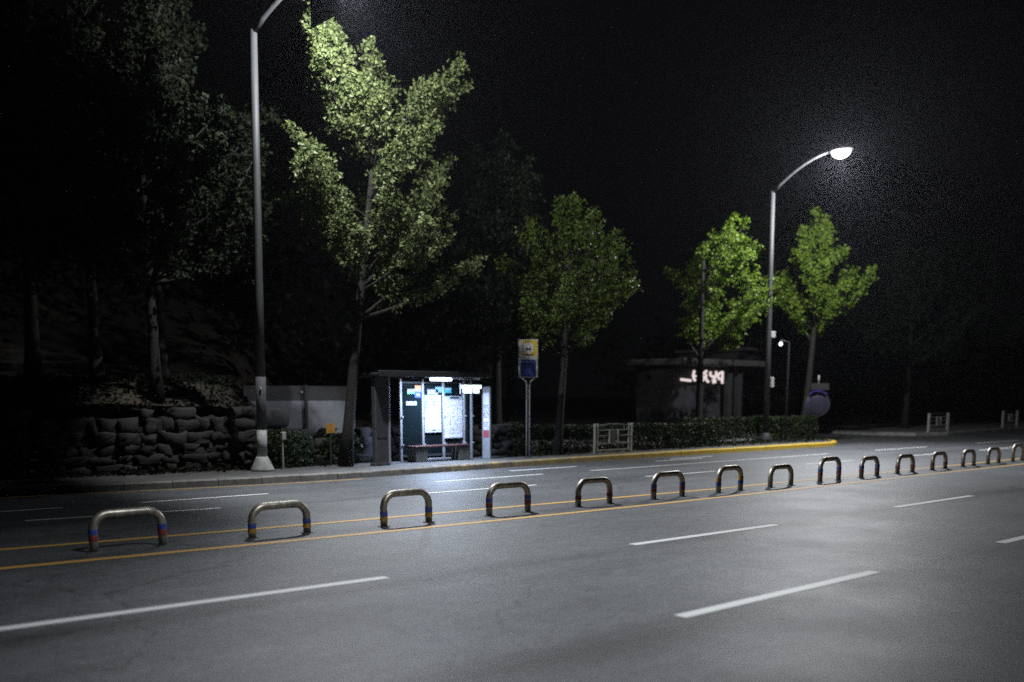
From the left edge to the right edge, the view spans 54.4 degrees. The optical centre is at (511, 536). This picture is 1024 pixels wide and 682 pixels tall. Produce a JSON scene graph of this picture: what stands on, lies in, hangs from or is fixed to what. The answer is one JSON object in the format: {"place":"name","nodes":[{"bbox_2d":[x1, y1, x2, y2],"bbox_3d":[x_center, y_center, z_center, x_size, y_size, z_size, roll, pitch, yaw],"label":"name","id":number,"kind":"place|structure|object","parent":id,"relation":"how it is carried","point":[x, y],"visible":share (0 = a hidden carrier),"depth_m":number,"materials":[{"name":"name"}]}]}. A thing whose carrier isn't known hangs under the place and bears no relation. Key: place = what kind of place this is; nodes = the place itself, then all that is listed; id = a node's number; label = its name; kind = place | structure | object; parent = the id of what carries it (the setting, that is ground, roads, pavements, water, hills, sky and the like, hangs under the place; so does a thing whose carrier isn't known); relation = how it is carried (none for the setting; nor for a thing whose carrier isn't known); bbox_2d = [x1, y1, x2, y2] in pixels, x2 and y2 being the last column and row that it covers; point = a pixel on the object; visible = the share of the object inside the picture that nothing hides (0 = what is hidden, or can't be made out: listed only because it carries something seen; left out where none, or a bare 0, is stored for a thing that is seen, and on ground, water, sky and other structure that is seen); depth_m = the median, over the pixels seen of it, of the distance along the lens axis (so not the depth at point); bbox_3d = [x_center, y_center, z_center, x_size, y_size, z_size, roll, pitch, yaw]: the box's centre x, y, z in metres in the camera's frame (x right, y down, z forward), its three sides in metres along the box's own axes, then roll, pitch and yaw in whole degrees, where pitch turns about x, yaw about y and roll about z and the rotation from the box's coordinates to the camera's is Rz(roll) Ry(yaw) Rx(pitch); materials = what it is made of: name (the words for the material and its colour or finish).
{"place":"outdoors","nodes":[
{"label":"outdoors","id":0,"kind":"place"},
{"bbox_2d":[0,248,690,441],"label":"hillside","id":1,"kind":"structure","parent":0,"point":[195,347],"depth_m":50.50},
{"bbox_2d":[0,0,187,378],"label":"woodland tree","id":2,"kind":"object","parent":1,"relation":"on","point":[18,53],"visible":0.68,"depth_m":24.03,"materials":[{"name":"green plant"}]},
{"bbox_2d":[0,0,246,382],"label":"woodland tree","id":3,"kind":"object","parent":1,"relation":"on","point":[96,366],"visible":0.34,"depth_m":24.95,"materials":[{"name":"green plant"}]},
{"bbox_2d":[0,0,290,381],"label":"woodland tree","id":4,"kind":"object","parent":1,"relation":"on","point":[157,33],"visible":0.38,"depth_m":25.61,"materials":[{"name":"green plant"}]},
{"bbox_2d":[22,39,282,401],"bbox_3d":[-9.111,-7.822,24.654,6.296,8.922,6.617,0,8,-2],"label":"woodland tree","id":5,"kind":"object","parent":1,"relation":"on","point":[151,262],"visible":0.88,"depth_m":24.26,"materials":[{"name":"green plant"}]},
{"bbox_2d":[242,385,354,433],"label":"panel wall","id":6,"kind":"structure","parent":1,"relation":"on","point":[316,408],"depth_m":33.74,"materials":[{"name":"metal"}]},
{"bbox_2d":[0,370,852,480],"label":"undergrowth","id":7,"kind":"object","parent":1,"relation":"on","point":[181,378],"visible":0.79,"depth_m":25.79,"materials":[{"name":"green plant"}]},
{"bbox_2d":[394,128,602,423],"bbox_3d":[-0.580,-9.877,40.313,8.245,12.268,8.665,-1,8,-4],"label":"woodland tree","id":8,"kind":"object","parent":1,"relation":"on","point":[506,201],"visible":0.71,"depth_m":39.13,"materials":[{"name":"green plant"}]},
{"bbox_2d":[0,425,830,487],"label":"sidewalk","id":9,"kind":"structure","parent":0,"point":[94,479],"depth_m":24.75,"materials":[{"name":"grey concrete"}]},
{"bbox_2d":[0,406,524,478],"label":"stone wall","id":10,"kind":"structure","parent":9,"relation":"on","point":[174,437],"depth_m":24.32,"materials":[{"name":"grey stone"}]},
{"bbox_2d":[254,407,289,428],"bbox_3d":[-6.737,-3.201,26.925,1.471,0.580,0.712,-7,11,-41],"label":"boulder","id":11,"kind":"object","parent":10,"relation":"on","point":[278,417],"visible":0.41,"depth_m":26.86,"materials":[{"name":"stone"}]},
{"bbox_2d":[280,432,285,468],"bbox_3d":[-5.857,-2.203,25.558,0.120,0.950,0.100,-7,11,-41],"label":"utility post","id":12,"kind":"object","parent":9,"relation":"on","point":[283,435],"visible":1,"depth_m":25.50,"materials":[{"name":"metal"}]},
{"bbox_2d":[251,428,315,467],"bbox_3d":[-5.981,-2.304,26.112,1.866,1.077,0.778,-7,11,-41],"label":"shrub","id":13,"kind":"object","parent":9,"relation":"on","point":[287,443],"visible":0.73,"depth_m":26.07,"materials":[{"name":"green plant"}]},
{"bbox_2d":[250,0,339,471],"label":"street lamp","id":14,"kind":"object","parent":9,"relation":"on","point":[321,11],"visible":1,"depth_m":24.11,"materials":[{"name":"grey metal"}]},
{"bbox_2d":[326,423,334,464],"bbox_3d":[-4.888,-2.474,26.837,0.262,1.130,0.052,-7,11,-41],"label":"signpost","id":15,"kind":"object","parent":9,"relation":"on","point":[330,428],"visible":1,"depth_m":26.79,"materials":[{"name":"metal"}]},
{"bbox_2d":[319,432,363,464],"bbox_3d":[-4.739,-2.432,27.565,1.456,0.939,0.768,-7,11,-41],"label":"shrub","id":16,"kind":"object","parent":9,"relation":"on","point":[336,441],"visible":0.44,"depth_m":27.30,"materials":[{"name":"green plant"}]},
{"bbox_2d":[363,412,393,436],"bbox_3d":[-3.847,-2.872,28.778,1.063,1.466,0.678,-7,11,-41],"label":"shrub","id":17,"kind":"object","parent":9,"relation":"on","point":[369,420],"visible":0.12,"depth_m":28.61,"materials":[{"name":"green plant"}]},
{"bbox_2d":[370,376,390,465],"bbox_3d":[-3.543,-3.088,26.718,0.522,2.420,0.260,-7,11,-41],"label":"pylon","id":18,"kind":"object","parent":9,"relation":"on","point":[381,429],"visible":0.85,"depth_m":26.64,"materials":[{"name":"metal"}]},
{"bbox_2d":[275,0,487,466],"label":"street tree","id":19,"kind":"object","parent":9,"relation":"on","point":[357,107],"visible":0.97,"depth_m":25.59,"materials":[{"name":"green plant"}]},
{"bbox_2d":[347,370,491,461],"bbox_3d":[-2.323,-3.380,28.250,4.474,2.530,1.555,-7,11,-41],"label":"bus shelter","id":20,"kind":"object","parent":9,"relation":"on","point":[433,411],"visible":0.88,"depth_m":29.02,"materials":[{"name":"metal"}]},
{"bbox_2d":[407,444,469,462],"bbox_3d":[-2.107,-2.419,28.854,2.018,0.460,0.435,-7,11,-41],"label":"bench","id":21,"kind":"object","parent":9,"relation":"on","point":[417,453],"visible":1,"depth_m":28.45,"materials":[{"name":"grey wood"}]},
{"bbox_2d":[518,339,537,457],"bbox_3d":[0.485,-4.132,29.937,0.598,3.550,0.200,-1,8,-7],"label":"bus stop sign","id":22,"kind":"object","parent":9,"relation":"on","point":[527,358],"visible":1,"depth_m":29.76,"materials":[{"name":"metal"}]},
{"bbox_2d":[593,423,632,454],"bbox_3d":[3.275,-3.154,32.192,1.810,0.986,0.070,-7,11,-41],"label":"railing panel","id":23,"kind":"object","parent":9,"relation":"on","point":[614,436],"visible":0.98,"depth_m":32.15,"materials":[{"name":"paint"}]},
{"bbox_2d":[511,436,803,456],"bbox_3d":[6.762,-3.538,38.439,19.700,0.001,3.950,-7,11,-41],"label":"planting bed","id":24,"kind":"object","parent":9,"relation":"on","point":[644,450],"visible":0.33,"depth_m":35.59,"materials":[{"name":"green plant"}]},
{"bbox_2d":[506,421,528,454],"bbox_3d":[0.083,-3.176,32.157,1.151,1.125,0.852,-7,11,-41],"label":"shrub","id":25,"kind":"object","parent":24,"relation":"on","point":[517,423],"visible":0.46,"depth_m":31.91,"materials":[{"name":"green plant"}]},
{"bbox_2d":[494,191,642,454],"bbox_3d":[1.915,-6.705,31.382,4.439,8.280,4.273,-7,11,-41],"label":"street tree","id":26,"kind":"object","parent":24,"relation":"on","point":[574,233],"visible":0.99,"depth_m":30.86,"materials":[{"name":"green plant"}]},
{"bbox_2d":[503,420,721,455],"bbox_3d":[3.824,-3.455,34.499,10.184,1.028,1.057,-7,11,-41],"label":"hedge","id":27,"kind":"object","parent":24,"relation":"on","point":[691,426],"visible":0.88,"depth_m":34.02,"materials":[{"name":"green plant"}]},
{"bbox_2d":[663,211,778,441],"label":"street tree","id":28,"kind":"object","parent":24,"relation":"on","point":[734,324],"visible":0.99,"depth_m":40.26,"materials":[{"name":"green plant"}]},
{"bbox_2d":[694,437,772,442],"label":"flowers","id":29,"kind":"object","parent":24,"relation":"on","point":[737,439],"visible":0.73,"depth_m":39.48,"materials":[{"name":"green plant"}]},
{"bbox_2d":[682,415,818,443],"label":"hedge","id":30,"kind":"object","parent":24,"relation":"on","point":[800,420],"visible":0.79,"depth_m":41.49,"materials":[{"name":"green plant"}]},
{"bbox_2d":[779,340,789,439],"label":"lamp post","id":31,"kind":"object","parent":24,"relation":"on","point":[786,402],"visible":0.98,"depth_m":41.74,"materials":[{"name":"grey metal"}]},
{"bbox_2d":[759,144,853,441],"bbox_3d":[11.378,-9.185,38.874,0.689,11.070,4.045,-5,9,-30],"label":"street lamp","id":32,"kind":"object","parent":24,"relation":"on","point":[841,151],"visible":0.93,"depth_m":39.97,"materials":[{"name":"metal"}]},
{"bbox_2d":[623,358,764,435],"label":"building","id":33,"kind":"structure","parent":9,"relation":"on","point":[666,390],"depth_m":48.26,"materials":[{"name":"metal"}]},
{"bbox_2d":[804,375,829,435],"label":"traffic mirror","id":34,"kind":"object","parent":9,"relation":"on","point":[817,402],"visible":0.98,"depth_m":44.60,"materials":[{"name":"mirror"}]},
{"bbox_2d":[766,205,880,435],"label":"street tree","id":35,"kind":"object","parent":9,"relation":"on","point":[818,242],"visible":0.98,"depth_m":45.41,"materials":[{"name":"green plant"}]},
{"bbox_2d":[0,430,1023,681],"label":"road","id":36,"kind":"structure","parent":0,"point":[588,596],"depth_m":11.10,"materials":[{"name":"grey asphalt"}]},
{"bbox_2d":[86,506,169,553],"bbox_3d":[-5.069,-0.104,13.149,1.112,0.546,0.195,-7,11,-41],"label":"median bar","id":37,"kind":"object","parent":36,"relation":"on","point":[100,516],"visible":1,"depth_m":13.05,"materials":[{"name":"metal"}]},
{"bbox_2d":[245,500,313,538],"bbox_3d":[-3.360,-0.258,14.410,1.083,0.500,0.195,-7,11,-41],"label":"median bar","id":38,"kind":"object","parent":36,"relation":"on","point":[256,510],"visible":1,"depth_m":14.31,"materials":[{"name":"metal"}]},
{"bbox_2d":[378,488,434,527],"bbox_3d":[-1.660,-0.465,15.670,1.066,0.559,0.195,-7,11,-41],"label":"median bar","id":39,"kind":"object","parent":36,"relation":"on","point":[389,495],"visible":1,"depth_m":15.56,"materials":[{"name":"metal"}]},
{"bbox_2d":[0,424,836,495],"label":"kerb","id":40,"kind":"structure","parent":36,"relation":"on","point":[49,489],"depth_m":24.51,"materials":[{"name":"concrete"}]},
{"bbox_2d":[484,481,532,516],"bbox_3d":[-0.055,-0.658,17.060,1.082,0.554,0.195,-7,11,-41],"label":"median bar","id":41,"kind":"object","parent":36,"relation":"on","point":[494,487],"visible":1,"depth_m":16.95,"materials":[{"name":"metal"}]},
{"bbox_2d":[0,440,1023,630],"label":"road markings","id":42,"kind":"object","parent":36,"relation":"on","point":[761,597],"visible":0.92,"depth_m":10.50,"materials":[{"name":"white paint"}]},
{"bbox_2d":[0,458,1023,568],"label":"yellow road lines","id":43,"kind":"object","parent":36,"relation":"on","point":[51,563],"visible":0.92,"depth_m":16.16,"materials":[{"name":"paint"}]},
{"bbox_2d":[573,476,614,507],"bbox_3d":[1.520,-0.834,18.421,1.039,0.524,0.195,-7,11,-41],"label":"median bar","id":44,"kind":"object","parent":36,"relation":"on","point":[589,480],"visible":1,"depth_m":18.31,"materials":[{"name":"metal"}]},
{"bbox_2d":[649,470,686,499],"bbox_3d":[3.101,-1.029,19.760,1.081,0.537,0.195,-7,11,-41],"label":"median bar","id":45,"kind":"object","parent":36,"relation":"on","point":[658,475],"visible":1,"depth_m":19.64,"materials":[{"name":"metal"}]},
{"bbox_2d":[714,465,744,492],"bbox_3d":[4.598,-1.219,21.017,0.973,0.565,0.195,-7,11,-41],"label":"median bar","id":46,"kind":"object","parent":36,"relation":"on","point":[737,468],"visible":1,"depth_m":20.89,"materials":[{"name":"metal"}]},
{"bbox_2d":[766,464,794,487],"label":"median bar","id":47,"kind":"object","parent":36,"relation":"on","point":[788,467],"visible":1,"depth_m":22.16,"materials":[{"name":"metal"}]},
{"bbox_2d":[627,422,1023,435],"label":"kerb","id":48,"kind":"structure","parent":36,"relation":"on","point":[920,433],"depth_m":52.69,"materials":[{"name":"concrete"}]},
{"bbox_2d":[816,456,841,482],"bbox_3d":[7.553,-1.602,23.657,1.024,0.588,0.195,-7,11,-41],"label":"median bar","id":49,"kind":"object","parent":36,"relation":"on","point":[823,460],"visible":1,"depth_m":23.53,"materials":[{"name":"metal"}]},
{"bbox_2d":[857,456,879,477],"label":"median bar","id":50,"kind":"object","parent":36,"relation":"on","point":[864,460],"visible":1,"depth_m":24.76,"materials":[{"name":"metal"}]},
{"bbox_2d":[893,454,915,473],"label":"median bar","id":51,"kind":"object","parent":36,"relation":"on","point":[912,464],"visible":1,"depth_m":26.04,"materials":[{"name":"metal"}]},
{"bbox_2d":[929,451,948,469],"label":"median bar","id":52,"kind":"object","parent":36,"relation":"on","point":[933,457],"visible":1,"depth_m":27.36,"materials":[{"name":"metal"}]},
{"bbox_2d":[959,449,976,466],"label":"median bar","id":53,"kind":"object","parent":36,"relation":"on","point":[965,452],"visible":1,"depth_m":28.56,"materials":[{"name":"metal"}]},
{"bbox_2d":[986,447,1000,464],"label":"median bar","id":54,"kind":"object","parent":36,"relation":"on","point":[991,449],"visible":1,"depth_m":29.68,"materials":[{"name":"metal"}]},
{"bbox_2d":[1009,443,1023,461],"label":"median bar","id":55,"kind":"object","parent":36,"relation":"on","point":[1015,446],"visible":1,"depth_m":30.80,"materials":[{"name":"metal"}]},
{"bbox_2d":[0,398,1023,442],"bbox_3d":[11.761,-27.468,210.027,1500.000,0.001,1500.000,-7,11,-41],"label":"ground","id":56,"kind":"structure","parent":0,"point":[597,410],"depth_m":126.46,"materials":[{"name":"soil"}]},
{"bbox_2d":[338,236,492,383],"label":"woodland tree","id":57,"kind":"object","parent":56,"relation":"on","point":[406,359],"visible":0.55,"depth_m":41.63,"materials":[{"name":"green plant"}]},
{"bbox_2d":[0,110,1023,423],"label":"woods","id":58,"kind":"object","parent":56,"relation":"on","point":[854,386],"visible":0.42,"depth_m":67.08,"materials":[{"name":"green plant"}]},
{"bbox_2d":[433,186,598,423],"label":"woodland tree","id":59,"kind":"object","parent":56,"relation":"on","point":[509,351],"visible":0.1,"depth_m":49.03,"materials":[{"name":"green plant"}]},
{"bbox_2d":[674,347,805,426],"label":"pale building","id":60,"kind":"structure","parent":56,"relation":"on","point":[753,383],"depth_m":61.66,"materials":[{"name":"black"}]},
{"bbox_2d":[752,367,762,378],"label":"window","id":61,"kind":"structure","parent":60,"relation":"in","point":[756,371],"depth_m":60.80,"materials":[{"name":"black glass"}]},
{"bbox_2d":[770,366,779,378],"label":"window","id":62,"kind":"structure","parent":60,"relation":"in","point":[774,371],"depth_m":62.03,"materials":[{"name":"black glass"}]},
{"bbox_2d":[781,366,790,378],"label":"window","id":63,"kind":"structure","parent":60,"relation":"in","point":[783,368],"depth_m":62.75,"materials":[{"name":"black glass"}]},
{"bbox_2d":[682,198,821,352],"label":"woodland tree","id":64,"kind":"object","parent":56,"relation":"on","point":[752,338],"visible":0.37,"depth_m":60.01,"materials":[{"name":"green plant"}]},
{"bbox_2d":[0,0,1023,398],"label":"sky","id":65,"kind":"structure","parent":0,"point":[667,117],"materials":[{"name":"black"}]},
{"bbox_2d":[473,420,855,436],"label":"side street","id":66,"kind":"structure","parent":0,"point":[542,423],"depth_m":71.42,"materials":[{"name":"grey asphalt"}]},
{"bbox_2d":[783,419,1023,432],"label":"sidewalk","id":67,"kind":"structure","parent":0,"point":[956,426],"depth_m":61.68,"materials":[{"name":"grey concrete"}]},
{"bbox_2d":[835,235,991,427],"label":"woodland tree","id":68,"kind":"object","parent":67,"relation":"on","point":[911,275],"visible":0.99,"depth_m":57.26,"materials":[{"name":"green plant"}]},
{"bbox_2d":[927,413,948,431],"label":"railing panel","id":69,"kind":"object","parent":67,"relation":"on","point":[938,421],"visible":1,"depth_m":51.94,"materials":[{"name":"paint"}]},
{"bbox_2d":[884,221,1023,423],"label":"woodland tree","id":70,"kind":"object","parent":67,"relation":"on","point":[958,257],"visible":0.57,"depth_m":66.02,"materials":[{"name":"green plant"}]},
{"bbox_2d":[1001,411,1017,427],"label":"railing panel","id":71,"kind":"object","parent":67,"relation":"on","point":[1009,417],"visible":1,"depth_m":59.85,"materials":[{"name":"paint"}]}
]}

